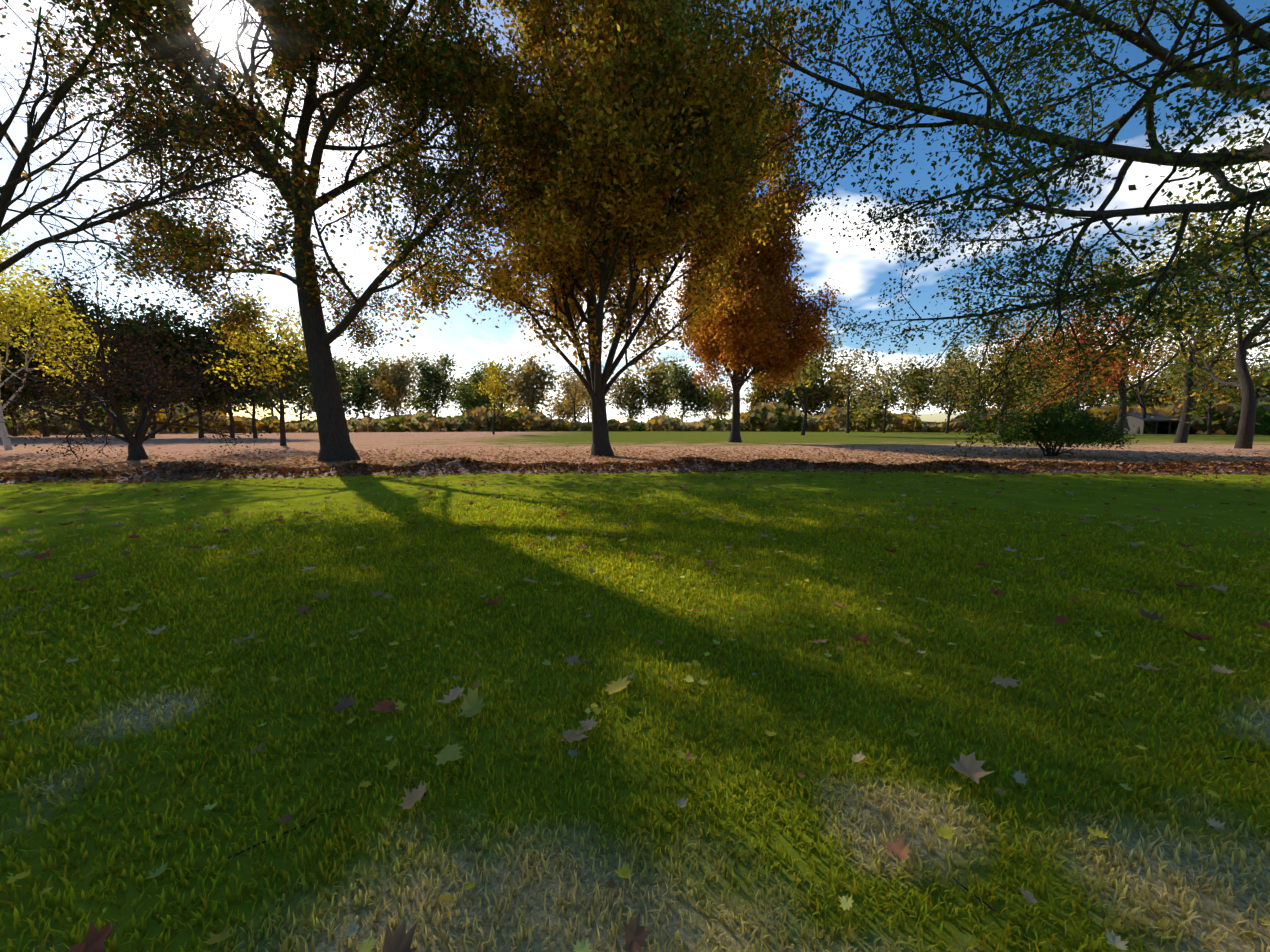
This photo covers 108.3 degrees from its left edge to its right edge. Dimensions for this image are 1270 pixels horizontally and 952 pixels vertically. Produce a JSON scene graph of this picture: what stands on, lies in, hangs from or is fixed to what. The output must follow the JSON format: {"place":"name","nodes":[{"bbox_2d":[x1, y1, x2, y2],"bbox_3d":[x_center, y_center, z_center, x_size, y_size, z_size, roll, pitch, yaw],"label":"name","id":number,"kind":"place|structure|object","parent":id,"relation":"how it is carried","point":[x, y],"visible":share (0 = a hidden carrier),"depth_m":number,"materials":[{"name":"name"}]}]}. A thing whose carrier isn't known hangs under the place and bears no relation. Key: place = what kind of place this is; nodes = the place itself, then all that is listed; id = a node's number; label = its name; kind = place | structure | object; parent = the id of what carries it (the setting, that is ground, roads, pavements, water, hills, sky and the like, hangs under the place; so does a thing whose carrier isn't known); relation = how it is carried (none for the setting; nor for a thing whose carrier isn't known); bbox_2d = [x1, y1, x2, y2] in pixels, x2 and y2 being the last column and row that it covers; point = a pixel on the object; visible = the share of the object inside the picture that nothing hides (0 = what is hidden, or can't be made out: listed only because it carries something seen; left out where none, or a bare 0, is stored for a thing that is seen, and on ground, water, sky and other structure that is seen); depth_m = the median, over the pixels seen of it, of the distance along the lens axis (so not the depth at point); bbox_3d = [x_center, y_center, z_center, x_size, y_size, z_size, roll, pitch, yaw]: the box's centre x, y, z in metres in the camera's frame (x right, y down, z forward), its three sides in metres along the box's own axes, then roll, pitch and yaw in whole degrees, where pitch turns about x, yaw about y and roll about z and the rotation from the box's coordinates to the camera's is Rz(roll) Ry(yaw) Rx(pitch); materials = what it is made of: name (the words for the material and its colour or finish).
{"place":"outdoors","nodes":[
{"label":"outdoors","id":0,"kind":"place"},
{"bbox_2d":[0,429,1269,951],"bbox_3d":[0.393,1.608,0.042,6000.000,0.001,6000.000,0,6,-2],"label":"ground","id":1,"kind":"structure","parent":0,"point":[58,507],"depth_m":2.62,"materials":[{"name":"green plant"}]},
{"bbox_2d":[0,342,37,401],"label":"tree","id":2,"kind":"object","parent":1,"relation":"on","point":[13,350],"depth_m":57.25,"materials":[{"name":"green plant"}]},
{"bbox_2d":[5,397,40,409],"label":"tree","id":3,"kind":"object","parent":1,"relation":"on","point":[28,402],"depth_m":145.21,"materials":[{"name":"green plant"}]},
{"bbox_2d":[1,375,60,435],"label":"tree","id":4,"kind":"object","parent":1,"relation":"on","point":[26,395],"depth_m":67.37,"materials":[{"name":"green plant"}]},
{"bbox_2d":[0,301,84,436],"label":"tree","id":5,"kind":"object","parent":1,"relation":"on","point":[22,394],"depth_m":63.67,"materials":[{"name":"green plant"}]},
{"bbox_2d":[10,383,83,407],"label":"tree","id":6,"kind":"object","parent":1,"relation":"on","point":[44,400],"depth_m":136.52,"materials":[{"name":"green plant"}]},
{"bbox_2d":[0,232,116,449],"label":"yellow tree","id":7,"kind":"object","parent":1,"relation":"on","point":[22,298],"depth_m":29.87,"materials":[{"name":"yellow plant"}]},
{"bbox_2d":[0,270,145,436],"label":"tree","id":8,"kind":"object","parent":1,"relation":"on","point":[81,304],"depth_m":58.07,"materials":[{"name":"green plant"}]},
{"bbox_2d":[39,322,163,433],"bbox_3d":[-77.141,-14.304,67.772,13.967,17.050,13.478,0,6,-2],"label":"tree","id":9,"kind":"object","parent":1,"relation":"on","point":[76,411],"depth_m":64.40,"materials":[{"name":"green plant"}]},
{"bbox_2d":[46,317,160,406],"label":"tree","id":10,"kind":"object","parent":1,"relation":"on","point":[83,392],"depth_m":136.79,"materials":[{"name":"green plant"}]},
{"bbox_2d":[32,307,204,437],"bbox_3d":[-63.019,-12.942,57.977,14.940,16.524,13.247,0,6,-2],"label":"tree","id":11,"kind":"object","parent":1,"relation":"on","point":[127,326],"depth_m":55.82,"materials":[{"name":"plant"}]},
{"bbox_2d":[0,225,286,461],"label":"small tree","id":12,"kind":"object","parent":1,"relation":"on","point":[136,449],"depth_m":20.47,"materials":[{"name":"plant"}]},
{"bbox_2d":[107,289,252,437],"bbox_3d":[-56.451,-13.453,58.556,15.037,17.376,14.432,0,6,-2],"label":"tree","id":13,"kind":"object","parent":1,"relation":"on","point":[160,338],"depth_m":55.03,"materials":[{"name":"green plant"}]},
{"bbox_2d":[0,0,359,343],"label":"bare tree","id":14,"kind":"object","parent":1,"relation":"on","point":[28,149],"depth_m":15.74,"materials":[{"name":"plant"}]},
{"bbox_2d":[157,310,278,436],"bbox_3d":[-54.259,-13.996,61.733,13.200,17.741,15.662,0,6,-2],"label":"tree","id":15,"kind":"object","parent":1,"relation":"on","point":[212,405],"depth_m":58.35,"materials":[{"name":"plant"}]},
{"bbox_2d":[199,396,241,415],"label":"tree","id":16,"kind":"object","parent":1,"relation":"on","point":[224,400],"depth_m":161.74,"materials":[{"name":"green plant"}]},
{"bbox_2d":[223,403,249,415],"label":"tree","id":17,"kind":"object","parent":1,"relation":"on","point":[238,406],"depth_m":175.45,"materials":[{"name":"plant"}]},
{"bbox_2d":[179,328,309,437],"bbox_3d":[-47.670,-11.680,57.559,14.142,14.026,11.607,0,6,-2],"label":"tree","id":18,"kind":"object","parent":1,"relation":"on","point":[246,384],"depth_m":56.41,"materials":[{"name":"plant"}]},
{"bbox_2d":[193,282,330,445],"bbox_3d":[-28.359,-8.298,35.289,9.601,12.184,8.098,4,8,35],"label":"yellow tree","id":19,"kind":"object","parent":1,"relation":"on","point":[252,337],"depth_m":34.73,"materials":[{"name":"plant"}]},
{"bbox_2d":[233,384,294,417],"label":"tree","id":20,"kind":"object","parent":1,"relation":"on","point":[268,403],"depth_m":161.19,"materials":[{"name":"plant"}]},
{"bbox_2d":[0,0,578,461],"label":"tree","id":21,"kind":"object","parent":1,"relation":"on","point":[322,11],"depth_m":18.22,"materials":[{"name":"plant"}]},
{"bbox_2d":[441,369,492,415],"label":"tree","id":22,"kind":"object","parent":1,"relation":"on","point":[457,401],"visible":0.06,"depth_m":172.33,"materials":[{"name":"green plant"}]},
{"bbox_2d":[475,356,517,412],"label":"tree","id":23,"kind":"object","parent":1,"relation":"on","point":[508,397],"depth_m":172.66,"materials":[{"name":"green plant"}]},
{"bbox_2d":[472,357,521,434],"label":"yellow tree","id":24,"kind":"object","parent":1,"relation":"on","point":[494,386],"depth_m":80.10,"materials":[{"name":"yellow plant"}]},
{"bbox_2d":[369,0,855,456],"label":"tree","id":25,"kind":"object","parent":1,"relation":"on","point":[649,184],"depth_m":18.96,"materials":[{"name":"brown plant"}]},
{"bbox_2d":[0,395,1269,434],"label":"shrubs","id":26,"kind":"object","parent":1,"relation":"on","point":[773,415],"visible":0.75,"depth_m":112.68,"materials":[{"name":"green plant"}]},
{"bbox_2d":[267,332,342,422],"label":"tree","id":27,"kind":"object","parent":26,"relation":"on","point":[308,397],"depth_m":143.71,"materials":[{"name":"green plant"}]},
{"bbox_2d":[340,351,391,417],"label":"tree","id":28,"kind":"object","parent":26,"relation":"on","point":[359,378],"depth_m":152.68,"materials":[{"name":"green plant"}]},
{"bbox_2d":[354,379,404,418],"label":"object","id":29,"kind":"object","parent":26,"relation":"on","point":[388,395],"depth_m":142.59,"materials":[{"name":"plant"}]},
{"bbox_2d":[367,352,424,415],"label":"tree","id":30,"kind":"object","parent":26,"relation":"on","point":[398,373],"depth_m":162.08,"materials":[{"name":"green plant"}]},
{"bbox_2d":[402,345,461,417],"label":"tree","id":31,"kind":"object","parent":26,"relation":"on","point":[433,376],"depth_m":174.64,"materials":[{"name":"green plant"}]},
{"bbox_2d":[448,362,496,430],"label":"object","id":32,"kind":"object","parent":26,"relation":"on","point":[470,399],"depth_m":135.53,"materials":[{"name":"green plant"}]},
{"bbox_2d":[500,351,563,429],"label":"tree","id":33,"kind":"object","parent":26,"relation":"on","point":[529,386],"depth_m":146.26,"materials":[{"name":"green plant"}]},
{"bbox_2d":[543,374,587,420],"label":"tree","id":34,"kind":"object","parent":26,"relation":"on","point":[557,397],"depth_m":187.97,"materials":[{"name":"green plant"}]},
{"bbox_2d":[558,360,590,421],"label":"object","id":35,"kind":"object","parent":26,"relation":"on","point":[569,373],"depth_m":140.75,"materials":[{"name":"green plant"}]},
{"bbox_2d":[542,365,611,422],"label":"tree","id":36,"kind":"object","parent":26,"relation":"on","point":[567,412],"depth_m":161.96,"materials":[{"name":"green plant"}]},
{"bbox_2d":[606,368,651,422],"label":"tree","id":37,"kind":"object","parent":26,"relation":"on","point":[634,406],"depth_m":183.74,"materials":[{"name":"green plant"}]},
{"bbox_2d":[631,357,680,416],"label":"tree","id":38,"kind":"object","parent":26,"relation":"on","point":[656,390],"depth_m":178.10,"materials":[{"name":"green plant"}]},
{"bbox_2d":[659,347,713,421],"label":"tree","id":39,"kind":"object","parent":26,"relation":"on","point":[684,391],"depth_m":158.26,"materials":[{"name":"green plant"}]},
{"bbox_2d":[694,383,729,418],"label":"tree","id":40,"kind":"object","parent":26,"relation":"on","point":[713,397],"depth_m":163.84,"materials":[{"name":"green plant"}]},
{"bbox_2d":[706,374,743,419],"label":"tree","id":41,"kind":"object","parent":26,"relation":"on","point":[720,407],"depth_m":181.26,"materials":[{"name":"green plant"}]},
{"bbox_2d":[740,372,790,410],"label":"tree","id":42,"kind":"object","parent":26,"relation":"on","point":[756,396],"depth_m":175.30,"materials":[{"name":"green plant"}]},
{"bbox_2d":[771,368,833,414],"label":"tree","id":43,"kind":"object","parent":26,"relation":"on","point":[790,404],"depth_m":172.35,"materials":[{"name":"green plant"}]},
{"bbox_2d":[756,311,853,434],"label":"tree","id":44,"kind":"object","parent":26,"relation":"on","point":[815,371],"depth_m":70.82,"materials":[{"name":"plant"}]},
{"bbox_2d":[788,351,845,414],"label":"tree","id":45,"kind":"object","parent":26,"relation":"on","point":[828,394],"depth_m":166.50,"materials":[{"name":"green plant"}]},
{"bbox_2d":[821,359,874,407],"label":"tree","id":46,"kind":"object","parent":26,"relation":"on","point":[841,394],"depth_m":181.60,"materials":[{"name":"green plant"}]},
{"bbox_2d":[920,343,988,420],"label":"tree","id":47,"kind":"object","parent":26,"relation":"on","point":[941,371],"depth_m":163.69,"materials":[{"name":"green plant"}]},
{"bbox_2d":[934,349,999,413],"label":"tree","id":48,"kind":"object","parent":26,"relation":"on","point":[949,368],"depth_m":154.64,"materials":[{"name":"green plant"}]},
{"bbox_2d":[952,357,999,411],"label":"tree","id":49,"kind":"object","parent":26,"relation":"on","point":[970,385],"depth_m":118.72,"materials":[{"name":"green plant"}]},
{"bbox_2d":[983,348,1042,408],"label":"tree","id":50,"kind":"object","parent":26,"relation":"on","point":[1008,404],"depth_m":158.05,"materials":[{"name":"green plant"}]},
{"bbox_2d":[984,319,1110,412],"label":"tree","id":51,"kind":"object","parent":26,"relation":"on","point":[1013,364],"depth_m":82.55,"materials":[{"name":"green plant"}]},
{"bbox_2d":[981,295,1155,446],"bbox_3d":[32.142,-7.578,33.835,10.350,11.083,8.277,-4,7,-31],"label":"tree","id":52,"kind":"object","parent":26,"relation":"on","point":[1115,366],"depth_m":33.01,"materials":[{"name":"green plant"}]},
{"bbox_2d":[1048,333,1148,409],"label":"tree","id":53,"kind":"object","parent":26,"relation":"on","point":[1110,393],"depth_m":144.92,"materials":[{"name":"orange plant"}]},
{"bbox_2d":[1088,309,1195,433],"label":"tree","id":54,"kind":"object","parent":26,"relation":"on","point":[1151,367],"depth_m":82.23,"materials":[{"name":"green plant"}]},
{"bbox_2d":[1161,325,1253,434],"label":"tree","id":55,"kind":"object","parent":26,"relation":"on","point":[1216,391],"depth_m":76.18,"materials":[{"name":"green plant"}]},
{"bbox_2d":[1155,339,1263,400],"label":"tree","id":56,"kind":"object","parent":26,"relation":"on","point":[1182,389],"depth_m":118.96,"materials":[{"name":"plant"}]},
{"bbox_2d":[1164,345,1269,403],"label":"tree","id":57,"kind":"object","parent":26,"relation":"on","point":[1235,395],"depth_m":150.18,"materials":[{"name":"green plant"}]},
{"bbox_2d":[0,457,1269,484],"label":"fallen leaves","id":58,"kind":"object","parent":1,"relation":"on","point":[461,469],"depth_m":15.49,"materials":[{"name":"brown plant"}]},
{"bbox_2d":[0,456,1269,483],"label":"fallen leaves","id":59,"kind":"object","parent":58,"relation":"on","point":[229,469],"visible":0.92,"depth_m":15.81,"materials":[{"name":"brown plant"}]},
{"bbox_2d":[634,0,1269,465],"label":"tree","id":60,"kind":"object","parent":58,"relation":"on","point":[1022,272],"depth_m":11.99,"materials":[{"name":"green plant"}]},
{"bbox_2d":[0,466,1269,951],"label":"lawn leaves","id":61,"kind":"object","parent":1,"relation":"on","point":[636,934],"visible":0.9,"depth_m":3.27,"materials":[{"name":"brown plant"}]},
{"bbox_2d":[0,441,1269,472],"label":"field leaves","id":62,"kind":"object","parent":1,"relation":"on","point":[297,462],"visible":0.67,"depth_m":22.14,"materials":[{"name":"brown plant"}]},
{"bbox_2d":[228,757,1258,910],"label":"twigs","id":63,"kind":"object","parent":1,"relation":"on","point":[984,902],"visible":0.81,"depth_m":1.77,"materials":[{"name":"brown wood"}]},
{"bbox_2d":[669,36,852,442],"bbox_3d":[11.210,-19.509,41.438,17.650,33.110,19.255,0,6,-2],"label":"tree","id":64,"kind":"object","parent":1,"relation":"on","point":[771,295],"depth_m":38.92,"materials":[{"name":"orange plant"}]},
{"bbox_2d":[827,342,891,432],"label":"tree","id":65,"kind":"object","parent":1,"relation":"on","point":[857,380],"depth_m":93.96,"materials":[{"name":"green plant"}]},
{"bbox_2d":[843,370,911,413],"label":"tree","id":66,"kind":"object","parent":1,"relation":"on","point":[883,402],"depth_m":168.70,"materials":[{"name":"green plant"}]},
{"bbox_2d":[849,353,918,432],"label":"tree","id":67,"kind":"object","parent":1,"relation":"on","point":[886,375],"depth_m":95.72,"materials":[{"name":"green plant"}]},
{"bbox_2d":[894,353,943,417],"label":"tree","id":68,"kind":"object","parent":1,"relation":"on","point":[914,388],"depth_m":178.63,"materials":[{"name":"green plant"}]},
{"bbox_2d":[910,342,982,432],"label":"tree","id":69,"kind":"object","parent":1,"relation":"on","point":[942,393],"depth_m":90.11,"materials":[{"name":"green plant"}]},
{"bbox_2d":[951,286,1073,435],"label":"tree","id":70,"kind":"object","parent":1,"relation":"on","point":[977,351],"depth_m":72.02,"materials":[{"name":"plant"}]},
{"bbox_2d":[1017,328,1117,407],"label":"tree","id":71,"kind":"object","parent":1,"relation":"on","point":[1061,374],"depth_m":79.00,"materials":[{"name":"plant"}]},
{"bbox_2d":[993,398,1142,455],"bbox_3d":[21.965,-2.471,23.853,5.718,3.088,4.653,0,6,-2],"label":"bush","id":72,"kind":"object","parent":1,"relation":"on","point":[1090,432],"depth_m":22.75,"materials":[{"name":"green plant"}]},
{"bbox_2d":[1038,387,1099,409],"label":"tree","id":73,"kind":"object","parent":1,"relation":"on","point":[1073,399],"depth_m":169.68,"materials":[{"name":"green plant"}]},
{"bbox_2d":[1083,370,1118,408],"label":"tree","id":74,"kind":"object","parent":1,"relation":"on","point":[1115,394],"depth_m":114.29,"materials":[{"name":"plant"}]},
{"bbox_2d":[1099,376,1157,406],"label":"tree","id":75,"kind":"object","parent":1,"relation":"on","point":[1131,400],"depth_m":183.27,"materials":[{"name":"green plant"}]},
{"bbox_2d":[1016,216,1269,434],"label":"tree","id":76,"kind":"object","parent":1,"relation":"on","point":[1145,265],"depth_m":56.06,"materials":[{"name":"green plant"}]},
{"bbox_2d":[1105,413,1196,433],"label":"building","id":77,"kind":"structure","parent":1,"relation":"on","point":[1136,420],"depth_m":83.26,"materials":[{"name":"grey concrete"}]},
{"bbox_2d":[1089,148,1269,442],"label":"tree","id":78,"kind":"object","parent":1,"relation":"on","point":[1217,341],"depth_m":41.03,"materials":[{"name":"green plant"}]},
{"bbox_2d":[1137,113,1269,448],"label":"tree","id":79,"kind":"object","parent":1,"relation":"on","point":[1200,361],"depth_m":31.96,"materials":[{"name":"green plant"}]},
{"bbox_2d":[1223,363,1269,403],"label":"tree","id":80,"kind":"object","parent":1,"relation":"on","point":[1260,383],"depth_m":172.21,"materials":[{"name":"green plant"}]},
{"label":"tree wood","id":81,"kind":"object","parent":1,"relation":"on","visible":0},
{"bbox_2d":[997,365,1059,411],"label":"tree","id":82,"kind":"object","parent":81,"relation":"attached to","point":[1039,402],"visible":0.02,"depth_m":175.69,"materials":[{"name":"green plant"}]},
{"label":"tree wood","id":83,"kind":"object","parent":1,"relation":"on","visible":0},
{"bbox_2d":[300,350,360,411],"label":"tree","id":84,"kind":"object","parent":83,"relation":"attached to","point":[340,371],"visible":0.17,"depth_m":167.84,"materials":[{"name":"green plant"}]},
{"bbox_2d":[0,483,1269,951],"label":"grass","id":85,"kind":"structure","parent":0,"point":[284,557],"depth_m":2.62,"materials":[{"name":"green plant"}]},
{"bbox_2d":[0,0,1269,422],"label":"sky","id":86,"kind":"structure","parent":0,"point":[862,276],"materials":[{"name":"blue"}]},
{"bbox_2d":[1127,369,1183,406],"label":"tree","id":87,"kind":"object","parent":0,"point":[1150,400],"depth_m":179.05,"materials":[{"name":"green plant"}]},
{"bbox_2d":[1147,342,1187,404],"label":"tree","id":88,"kind":"object","parent":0,"point":[1160,380],"depth_m":177.14,"materials":[{"name":"green plant"}]},
{"bbox_2d":[1239,355,1269,402],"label":"tree","id":89,"kind":"object","parent":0,"point":[1266,389],"depth_m":172.52,"materials":[{"name":"green plant"}]}
]}

